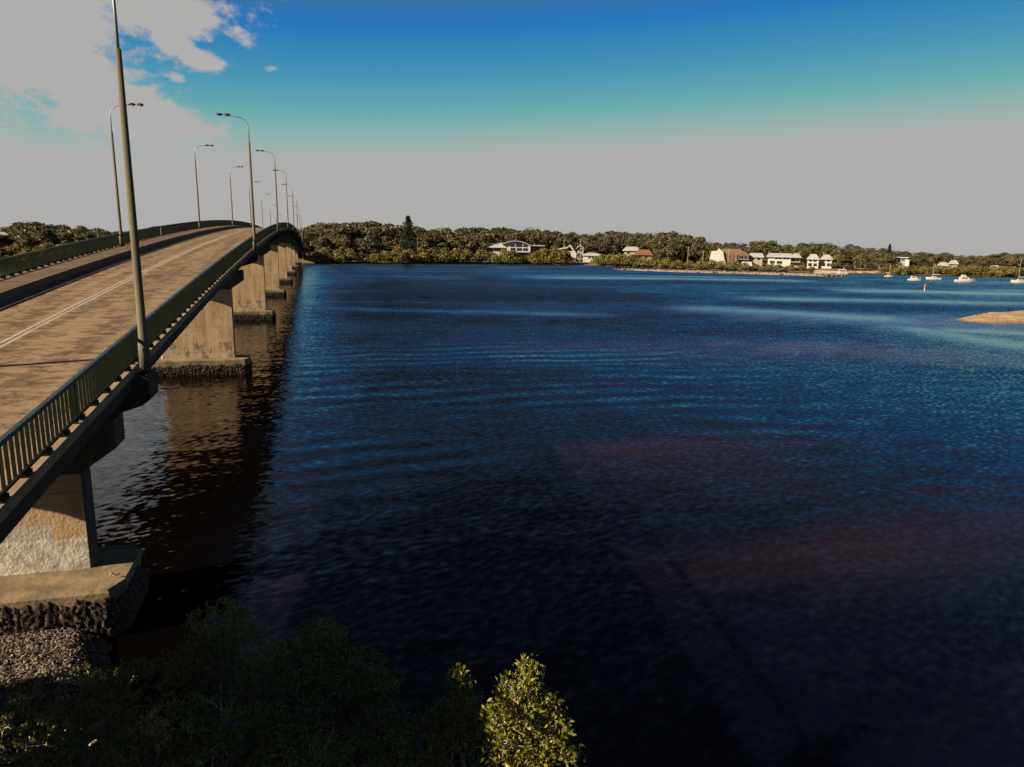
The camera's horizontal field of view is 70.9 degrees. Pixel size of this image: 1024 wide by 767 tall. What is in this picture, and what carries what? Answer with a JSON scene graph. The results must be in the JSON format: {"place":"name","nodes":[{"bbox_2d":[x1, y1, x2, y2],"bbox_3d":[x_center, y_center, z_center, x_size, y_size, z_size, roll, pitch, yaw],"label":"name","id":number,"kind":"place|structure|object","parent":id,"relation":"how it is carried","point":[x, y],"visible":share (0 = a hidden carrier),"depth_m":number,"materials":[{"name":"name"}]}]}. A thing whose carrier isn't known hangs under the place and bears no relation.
{"place":"outdoors","nodes":[
{"label":"outdoors","id":0,"kind":"place"},
{"bbox_2d":[0,631,151,766],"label":"bank","id":1,"kind":"structure","parent":0,"point":[110,731],"depth_m":20.37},
{"bbox_2d":[0,627,105,766],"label":"shells","id":2,"kind":"object","parent":1,"relation":"on","point":[60,642],"visible":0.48,"depth_m":21.19},
{"bbox_2d":[0,655,185,766],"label":"mangrove shrub","id":3,"kind":"object","parent":1,"relation":"on","point":[53,736],"visible":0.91,"depth_m":16.75,"materials":[{"name":"green plant"}]},
{"bbox_2d":[128,706,176,766],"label":"mangrove shrub","id":4,"kind":"object","parent":1,"relation":"on","point":[162,724],"visible":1,"depth_m":13.90,"materials":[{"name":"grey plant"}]},
{"bbox_2d":[155,597,279,725],"bbox_3d":[-7.316,7.789,18.259,3.040,4.281,2.664,9,14,35],"label":"mangrove shrub","id":5,"kind":"object","parent":1,"relation":"on","point":[216,656],"visible":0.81,"depth_m":18.16,"materials":[{"name":"green plant"}]},
{"bbox_2d":[95,690,350,766],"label":"mangrove shrub","id":6,"kind":"object","parent":1,"relation":"on","point":[180,749],"visible":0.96,"depth_m":14.70,"materials":[{"name":"green plant"}]},
{"bbox_2d":[227,616,403,763],"bbox_3d":[-4.476,7.895,16.551,3.964,4.544,2.995,-2,12,-15],"label":"mangrove shrub","id":7,"kind":"object","parent":1,"relation":"on","point":[289,682],"visible":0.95,"depth_m":16.36,"materials":[{"name":"green plant"}]},
{"bbox_2d":[307,704,461,766],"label":"mangrove shrub","id":8,"kind":"object","parent":1,"relation":"on","point":[374,756],"visible":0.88,"depth_m":14.88,"materials":[{"name":"green plant"}]},
{"bbox_2d":[422,662,506,766],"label":"mangrove shrub","id":9,"kind":"object","parent":1,"relation":"on","point":[471,735],"visible":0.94,"depth_m":15.21,"materials":[{"name":"green plant"}]},
{"bbox_2d":[479,653,585,766],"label":"mangrove shrub","id":10,"kind":"object","parent":1,"relation":"on","point":[528,716],"visible":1,"depth_m":13.60,"materials":[{"name":"green plant"}]},
{"bbox_2d":[0,263,1023,766],"bbox_3d":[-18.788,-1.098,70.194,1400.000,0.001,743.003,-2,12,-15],"label":"water","id":11,"kind":"structure","parent":0,"point":[644,517],"depth_m":36.28,"materials":[{"name":"liquid"}]},
{"bbox_2d":[613,269,831,275],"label":"rock spit","id":12,"kind":"structure","parent":11,"relation":"in","point":[800,274],"depth_m":312.82,"materials":[{"name":"stone"}]},
{"bbox_2d":[614,268,835,275],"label":"rocks","id":13,"kind":"object","parent":12,"relation":"on","point":[730,271],"visible":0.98,"depth_m":312.95,"materials":[{"name":"stone"}]},
{"bbox_2d":[814,269,847,276],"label":"jetty","id":14,"kind":"object","parent":11,"relation":"on","point":[832,272],"visible":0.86,"depth_m":296.72,"materials":[{"name":"white paint"}]},
{"bbox_2d":[954,275,975,281],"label":"motor cruiser","id":15,"kind":"object","parent":11,"relation":"on","point":[963,278],"visible":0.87,"depth_m":266.98,"materials":[{"name":"white paint"}]},
{"bbox_2d":[956,310,1023,323],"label":"sandbank","id":16,"kind":"structure","parent":11,"relation":"in","point":[1013,317],"depth_m":130.52,"materials":[{"name":"sand"}]},
{"bbox_2d":[0,0,1023,259],"label":"sky","id":17,"kind":"structure","parent":0,"point":[877,124],"materials":[{"name":"blue"}]},
{"bbox_2d":[1,251,1023,276],"bbox_3d":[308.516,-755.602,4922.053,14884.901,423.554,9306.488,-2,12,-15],"label":"ground","id":18,"kind":"structure","parent":0,"point":[764,263],"depth_m":374.25,"materials":[{"name":"plant"}]},
{"bbox_2d":[3,245,23,255],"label":"mangrove","id":19,"kind":"object","parent":18,"relation":"on","point":[9,249],"visible":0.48,"depth_m":305.55,"materials":[{"name":"green plant"}]},
{"bbox_2d":[4,237,28,250],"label":"gum tree","id":20,"kind":"object","parent":18,"relation":"on","point":[12,240],"visible":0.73,"depth_m":322.03,"materials":[{"name":"green plant"}]},
{"bbox_2d":[12,234,34,250],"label":"gum tree","id":21,"kind":"object","parent":18,"relation":"on","point":[24,240],"visible":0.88,"depth_m":321.63,"materials":[{"name":"green plant"}]},
{"bbox_2d":[13,224,36,231],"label":"tree","id":22,"kind":"object","parent":18,"relation":"on","point":[24,225],"visible":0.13,"depth_m":346.75,"materials":[{"name":"green plant"}]},
{"bbox_2d":[27,233,52,249],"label":"gum tree","id":23,"kind":"object","parent":18,"relation":"on","point":[38,239],"visible":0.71,"depth_m":325.80,"materials":[{"name":"green plant"}]},
{"bbox_2d":[33,242,54,252],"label":"mangrove","id":24,"kind":"object","parent":18,"relation":"on","point":[45,245],"visible":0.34,"depth_m":312.99,"materials":[{"name":"green plant"}]},
{"bbox_2d":[0,221,155,248],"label":"woods","id":25,"kind":"object","parent":18,"relation":"on","point":[86,234],"visible":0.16,"depth_m":352.15,"materials":[{"name":"green plant"}]},
{"bbox_2d":[0,220,304,638],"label":"road bridge","id":26,"kind":"structure","parent":18,"relation":"on","point":[74,385],"depth_m":25.18,"materials":[{"name":"concrete"}]},
{"bbox_2d":[110,103,143,245],"bbox_3d":[-33.248,-18.142,62.837,2.868,12.185,0.340,-2,12,-15],"label":"street lamp","id":27,"kind":"object","parent":26,"relation":"on","point":[121,241],"visible":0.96,"depth_m":62.59,"materials":[{"name":"metal"}]},
{"bbox_2d":[112,0,151,375],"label":"street lamp","id":28,"kind":"object","parent":26,"relation":"on","point":[144,354],"visible":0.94,"depth_m":21.98,"materials":[{"name":"metal"}]},
{"bbox_2d":[194,144,213,228],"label":"street lamp","id":29,"kind":"object","parent":26,"relation":"on","point":[199,223],"visible":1,"depth_m":106.48,"materials":[{"name":"metal"}]},
{"bbox_2d":[216,113,256,252],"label":"street lamp","id":30,"kind":"object","parent":26,"relation":"on","point":[252,209],"visible":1,"depth_m":65.51,"materials":[{"name":"metal"}]},
{"bbox_2d":[255,150,278,232],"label":"street lamp","id":31,"kind":"object","parent":26,"relation":"on","point":[276,193],"visible":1,"depth_m":109.33,"materials":[{"name":"metal"}]},
{"bbox_2d":[298,242,309,259],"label":"gum tree","id":32,"kind":"object","parent":18,"relation":"on","point":[304,249],"visible":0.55,"depth_m":367.81,"materials":[{"name":"green plant"}]},
{"bbox_2d":[303,232,317,255],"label":"gum tree","id":33,"kind":"object","parent":18,"relation":"on","point":[314,236],"visible":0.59,"depth_m":388.12,"materials":[{"name":"green plant"}]},
{"bbox_2d":[305,252,322,261],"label":"mangrove","id":34,"kind":"object","parent":18,"relation":"on","point":[315,258],"visible":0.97,"depth_m":357.60,"materials":[{"name":"green plant"}]},
{"bbox_2d":[312,235,327,253],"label":"gum tree","id":35,"kind":"object","parent":18,"relation":"on","point":[320,241],"visible":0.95,"depth_m":370.88,"materials":[{"name":"green plant"}]},
{"bbox_2d":[311,228,336,251],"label":"tree","id":36,"kind":"object","parent":18,"relation":"on","point":[325,232],"visible":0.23,"depth_m":398.25,"materials":[{"name":"green plant"}]},
{"bbox_2d":[315,246,334,262],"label":"mangrove","id":37,"kind":"object","parent":18,"relation":"on","point":[325,250],"visible":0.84,"depth_m":358.41,"materials":[{"name":"green plant"}]},
{"bbox_2d":[325,236,341,248],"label":"gum tree","id":38,"kind":"object","parent":18,"relation":"on","point":[331,238],"visible":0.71,"depth_m":375.39,"materials":[{"name":"green plant"}]},
{"bbox_2d":[326,249,350,262],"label":"mangrove","id":39,"kind":"object","parent":18,"relation":"on","point":[336,253],"visible":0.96,"depth_m":358.92,"materials":[{"name":"green plant"}]},
{"bbox_2d":[334,236,351,251],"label":"gum tree","id":40,"kind":"object","parent":18,"relation":"on","point":[342,242],"visible":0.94,"depth_m":372.52,"materials":[{"name":"green plant"}]},
{"bbox_2d":[334,225,361,252],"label":"gum tree","id":41,"kind":"object","parent":18,"relation":"on","point":[347,228],"visible":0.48,"depth_m":395.95,"materials":[{"name":"green plant"}]},
{"bbox_2d":[339,248,360,262],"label":"mangrove","id":42,"kind":"object","parent":18,"relation":"on","point":[351,256],"visible":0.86,"depth_m":361.90,"materials":[{"name":"green plant"}]},
{"bbox_2d":[345,237,367,253],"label":"tree","id":43,"kind":"object","parent":18,"relation":"on","point":[358,245],"visible":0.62,"depth_m":378.67,"materials":[{"name":"green plant"}]},
{"bbox_2d":[355,237,381,255],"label":"tree","id":44,"kind":"object","parent":18,"relation":"on","point":[371,244],"visible":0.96,"depth_m":375.18,"materials":[{"name":"green plant"}]},
{"bbox_2d":[365,253,381,262],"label":"mangrove","id":45,"kind":"object","parent":18,"relation":"on","point":[372,258],"visible":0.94,"depth_m":365.91,"materials":[{"name":"green plant"}]},
{"bbox_2d":[359,227,396,252],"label":"tree","id":46,"kind":"object","parent":18,"relation":"on","point":[379,237],"visible":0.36,"depth_m":398.60,"materials":[{"name":"green plant"}]},
{"bbox_2d":[374,250,392,262],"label":"mangrove","id":47,"kind":"object","parent":18,"relation":"on","point":[385,256],"visible":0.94,"depth_m":366.69,"materials":[{"name":"green plant"}]},
{"bbox_2d":[377,236,393,250],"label":"tree","id":48,"kind":"object","parent":18,"relation":"on","point":[385,245],"visible":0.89,"depth_m":386.85,"materials":[{"name":"green plant"}]},
{"bbox_2d":[374,226,396,250],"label":"gum tree","id":49,"kind":"object","parent":18,"relation":"on","point":[389,229],"visible":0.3,"depth_m":403.04,"materials":[{"name":"green plant"}]},
{"bbox_2d":[381,248,408,262],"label":"mangrove","id":50,"kind":"object","parent":18,"relation":"on","point":[397,257],"visible":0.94,"depth_m":369.21,"materials":[{"name":"green plant"}]},
{"bbox_2d":[387,227,405,242],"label":"gum tree","id":51,"kind":"object","parent":18,"relation":"on","point":[399,229],"visible":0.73,"depth_m":402.65,"materials":[{"name":"green plant"}]},
{"bbox_2d":[389,243,415,260],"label":"scrub bush","id":52,"kind":"object","parent":18,"relation":"on","point":[397,245],"visible":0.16,"depth_m":386.76,"materials":[{"name":"green plant"}]},
{"bbox_2d":[396,215,418,259],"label":"norfolk pine","id":53,"kind":"object","parent":18,"relation":"on","point":[408,223],"visible":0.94,"depth_m":380.07,"materials":[{"name":"green plant"}]},
{"bbox_2d":[402,249,421,262],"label":"mangrove","id":54,"kind":"object","parent":18,"relation":"on","point":[411,256],"visible":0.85,"depth_m":373.94,"materials":[{"name":"green plant"}]},
{"bbox_2d":[412,248,433,262],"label":"mangrove","id":55,"kind":"object","parent":18,"relation":"on","point":[421,253],"visible":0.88,"depth_m":375.10,"materials":[{"name":"green plant"}]},
{"bbox_2d":[419,238,434,249],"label":"gum tree","id":56,"kind":"object","parent":18,"relation":"on","point":[429,242],"visible":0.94,"depth_m":389.79,"materials":[{"name":"green plant"}]},
{"bbox_2d":[416,232,442,249],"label":"tree","id":57,"kind":"object","parent":18,"relation":"on","point":[425,234],"visible":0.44,"depth_m":410.61,"materials":[{"name":"green plant"}]},
{"bbox_2d":[423,247,443,262],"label":"mangrove","id":58,"kind":"object","parent":18,"relation":"on","point":[433,255],"visible":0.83,"depth_m":377.43,"materials":[{"name":"green plant"}]},
{"bbox_2d":[435,248,457,262],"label":"mangrove","id":59,"kind":"object","parent":18,"relation":"on","point":[445,254],"visible":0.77,"depth_m":378.82,"materials":[{"name":"green plant"}]},
{"bbox_2d":[445,248,466,262],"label":"mangrove","id":60,"kind":"object","parent":18,"relation":"on","point":[455,253],"visible":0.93,"depth_m":382.25,"materials":[{"name":"green plant"}]},
{"bbox_2d":[447,234,472,253],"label":"tree","id":61,"kind":"object","parent":18,"relation":"on","point":[456,241],"visible":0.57,"depth_m":415.51,"materials":[{"name":"green plant"}]},
{"bbox_2d":[458,249,479,262],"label":"mangrove","id":62,"kind":"object","parent":18,"relation":"on","point":[468,252],"visible":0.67,"depth_m":385.27,"materials":[{"name":"green plant"}]},
{"bbox_2d":[460,235,478,250],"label":"gum tree","id":63,"kind":"object","parent":18,"relation":"on","point":[470,243],"visible":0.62,"depth_m":415.96,"materials":[{"name":"green plant"}]},
{"bbox_2d":[470,249,488,262],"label":"mangrove","id":64,"kind":"object","parent":18,"relation":"on","point":[482,254],"visible":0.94,"depth_m":386.80,"materials":[{"name":"green plant"}]},
{"bbox_2d":[485,252,500,262],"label":"mangrove","id":65,"kind":"object","parent":18,"relation":"on","point":[489,258],"visible":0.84,"depth_m":387.14,"materials":[{"name":"green plant"}]},
{"bbox_2d":[490,249,514,263],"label":"mangrove","id":66,"kind":"object","parent":18,"relation":"on","point":[503,258],"visible":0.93,"depth_m":386.59,"materials":[{"name":"green plant"}]},
{"bbox_2d":[480,241,544,257],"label":"white house","id":67,"kind":"structure","parent":18,"relation":"on","point":[521,248],"depth_m":418.76,"materials":[{"name":"paint"}]},
{"bbox_2d":[505,250,524,263],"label":"mangrove","id":68,"kind":"object","parent":18,"relation":"on","point":[517,257],"visible":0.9,"depth_m":388.10,"materials":[{"name":"green plant"}]},
{"bbox_2d":[526,251,542,263],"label":"mangrove","id":69,"kind":"object","parent":18,"relation":"on","point":[534,259],"visible":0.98,"depth_m":388.88,"materials":[{"name":"green plant"}]},
{"bbox_2d":[534,248,555,263],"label":"mangrove","id":70,"kind":"object","parent":18,"relation":"on","point":[543,253],"visible":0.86,"depth_m":390.60,"materials":[{"name":"green plant"}]},
{"bbox_2d":[547,247,570,263],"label":"mangrove","id":71,"kind":"object","parent":18,"relation":"on","point":[553,253],"visible":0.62,"depth_m":390.23,"materials":[{"name":"green plant"}]},
{"bbox_2d":[557,249,577,264],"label":"mangrove","id":72,"kind":"object","parent":18,"relation":"on","point":[565,253],"visible":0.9,"depth_m":389.23,"materials":[{"name":"green plant"}]},
{"bbox_2d":[582,253,600,261],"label":"boat shed","id":73,"kind":"object","parent":18,"relation":"on","point":[587,257],"visible":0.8,"depth_m":405.62,"materials":[{"name":"white paint"}]},
{"bbox_2d":[590,254,606,265],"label":"mangrove","id":74,"kind":"object","parent":18,"relation":"on","point":[595,260],"visible":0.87,"depth_m":381.18,"materials":[{"name":"green plant"}]},
{"bbox_2d":[598,254,620,264],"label":"mangrove","id":75,"kind":"object","parent":18,"relation":"on","point":[607,258],"visible":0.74,"depth_m":378.87,"materials":[{"name":"green plant"}]},
{"bbox_2d":[609,253,633,265],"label":"mangrove","id":76,"kind":"object","parent":18,"relation":"on","point":[619,257],"visible":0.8,"depth_m":374.90,"materials":[{"name":"green plant"}]},
{"bbox_2d":[619,254,641,265],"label":"mangrove","id":77,"kind":"object","parent":18,"relation":"on","point":[632,258],"visible":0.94,"depth_m":372.65,"materials":[{"name":"green plant"}]},
{"bbox_2d":[632,257,651,266],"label":"mangrove","id":78,"kind":"object","parent":18,"relation":"on","point":[642,262],"visible":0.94,"depth_m":368.58,"materials":[{"name":"green plant"}]},
{"bbox_2d":[634,249,652,260],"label":"cottage","id":79,"kind":"structure","parent":18,"relation":"on","point":[647,254],"depth_m":390.68,"materials":[{"name":"orange tile"}]},
{"bbox_2d":[645,257,664,266],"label":"mangrove","id":80,"kind":"object","parent":18,"relation":"on","point":[652,260],"visible":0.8,"depth_m":366.76,"materials":[{"name":"green plant"}]},
{"bbox_2d":[298,220,1023,266],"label":"woods","id":81,"kind":"object","parent":18,"relation":"on","point":[679,245],"visible":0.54,"depth_m":422.19,"materials":[{"name":"green plant"}]},
{"bbox_2d":[655,257,674,267],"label":"mangrove","id":82,"kind":"object","parent":18,"relation":"on","point":[667,263],"visible":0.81,"depth_m":363.94,"materials":[{"name":"green plant"}]},
{"bbox_2d":[670,259,685,268],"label":"mangrove","id":83,"kind":"object","parent":18,"relation":"on","point":[678,264],"visible":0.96,"depth_m":358.96,"materials":[{"name":"green plant"}]},
{"bbox_2d":[690,261,707,268],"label":"mangrove","id":84,"kind":"object","parent":18,"relation":"on","point":[699,264],"visible":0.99,"depth_m":354.18,"materials":[{"name":"green plant"}]},
{"bbox_2d":[703,259,718,268],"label":"mangrove","id":85,"kind":"object","parent":18,"relation":"on","point":[711,263],"visible":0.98,"depth_m":354.45,"materials":[{"name":"green plant"}]},
{"bbox_2d":[713,261,729,268],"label":"mangrove","id":86,"kind":"object","parent":18,"relation":"on","point":[720,265],"visible":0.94,"depth_m":353.12,"materials":[{"name":"green plant"}]},
{"bbox_2d":[710,249,750,262],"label":"brick house","id":87,"kind":"structure","parent":18,"relation":"on","point":[718,255],"depth_m":374.49,"materials":[{"name":"white paint"}]},
{"bbox_2d":[724,261,740,269],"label":"mangrove","id":88,"kind":"object","parent":18,"relation":"on","point":[732,265],"visible":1,"depth_m":349.89,"materials":[{"name":"green plant"}]},
{"bbox_2d":[737,262,753,269],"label":"mangrove","id":89,"kind":"object","parent":18,"relation":"on","point":[744,266],"visible":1,"depth_m":347.38,"materials":[{"name":"green plant"}]},
{"bbox_2d":[749,253,763,265],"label":"pale house","id":90,"kind":"structure","parent":18,"relation":"on","point":[755,258],"depth_m":373.17,"materials":[{"name":"white paint"}]},
{"bbox_2d":[766,253,801,266],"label":"white house","id":91,"kind":"structure","parent":18,"relation":"on","point":[785,259],"depth_m":367.05,"materials":[{"name":"paint"}]},
{"bbox_2d":[807,254,819,268],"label":"white house","id":92,"kind":"structure","parent":18,"relation":"on","point":[813,260],"depth_m":359.50,"materials":[{"name":"paint"}]},
{"bbox_2d":[820,255,832,268],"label":"white house","id":93,"kind":"structure","parent":18,"relation":"on","point":[826,260],"depth_m":359.03,"materials":[{"name":"paint"}]},
{"bbox_2d":[831,248,848,266],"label":"gum tree","id":94,"kind":"object","parent":18,"relation":"on","point":[835,251],"visible":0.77,"depth_m":365.23,"materials":[{"name":"green plant"}]},
{"bbox_2d":[836,255,852,268],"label":"tree","id":95,"kind":"object","parent":18,"relation":"on","point":[845,261],"visible":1,"depth_m":348.98,"materials":[{"name":"green plant"}]},
{"bbox_2d":[878,255,896,265],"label":"gum tree","id":96,"kind":"object","parent":18,"relation":"on","point":[884,258],"visible":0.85,"depth_m":351.02,"materials":[{"name":"green plant"}]},
{"bbox_2d":[892,257,908,267],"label":"modern house","id":97,"kind":"structure","parent":18,"relation":"on","point":[904,261],"depth_m":365.20,"materials":[{"name":"white paint"}]},
{"bbox_2d":[890,265,910,274],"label":"mangrove","id":98,"kind":"object","parent":18,"relation":"on","point":[900,269],"visible":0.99,"depth_m":330.17,"materials":[{"name":"green plant"}]},
{"bbox_2d":[929,254,943,266],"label":"gum tree","id":99,"kind":"object","parent":18,"relation":"on","point":[937,257],"visible":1,"depth_m":368.30,"materials":[{"name":"green plant"}]},
{"bbox_2d":[949,266,966,274],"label":"mangrove","id":100,"kind":"object","parent":18,"relation":"on","point":[954,270],"visible":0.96,"depth_m":327.78,"materials":[{"name":"green plant"}]},
{"bbox_2d":[968,265,990,275],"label":"mangrove","id":101,"kind":"object","parent":18,"relation":"on","point":[977,271],"visible":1,"depth_m":325.48,"materials":[{"name":"green plant"}]},
{"bbox_2d":[993,266,1014,275],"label":"mangrove","id":102,"kind":"object","parent":18,"relation":"on","point":[1003,271],"visible":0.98,"depth_m":323.29,"materials":[{"name":"green plant"}]},
{"bbox_2d":[1004,256,1019,266],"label":"gum tree","id":103,"kind":"object","parent":18,"relation":"on","point":[1010,260],"visible":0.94,"depth_m":353.07,"materials":[{"name":"green plant"}]},
{"bbox_2d":[1007,267,1023,276],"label":"mangrove","id":104,"kind":"object","parent":18,"relation":"on","point":[1017,270],"visible":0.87,"depth_m":321.47,"materials":[{"name":"green plant"}]},
{"bbox_2d":[622,247,637,256],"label":"pale house","id":105,"kind":"structure","parent":0,"point":[628,251],"depth_m":402.60,"materials":[{"name":"white paint"}]},
{"bbox_2d":[835,271,881,272],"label":"beach","id":106,"kind":"structure","parent":0,"point":[858,272],"depth_m":340.51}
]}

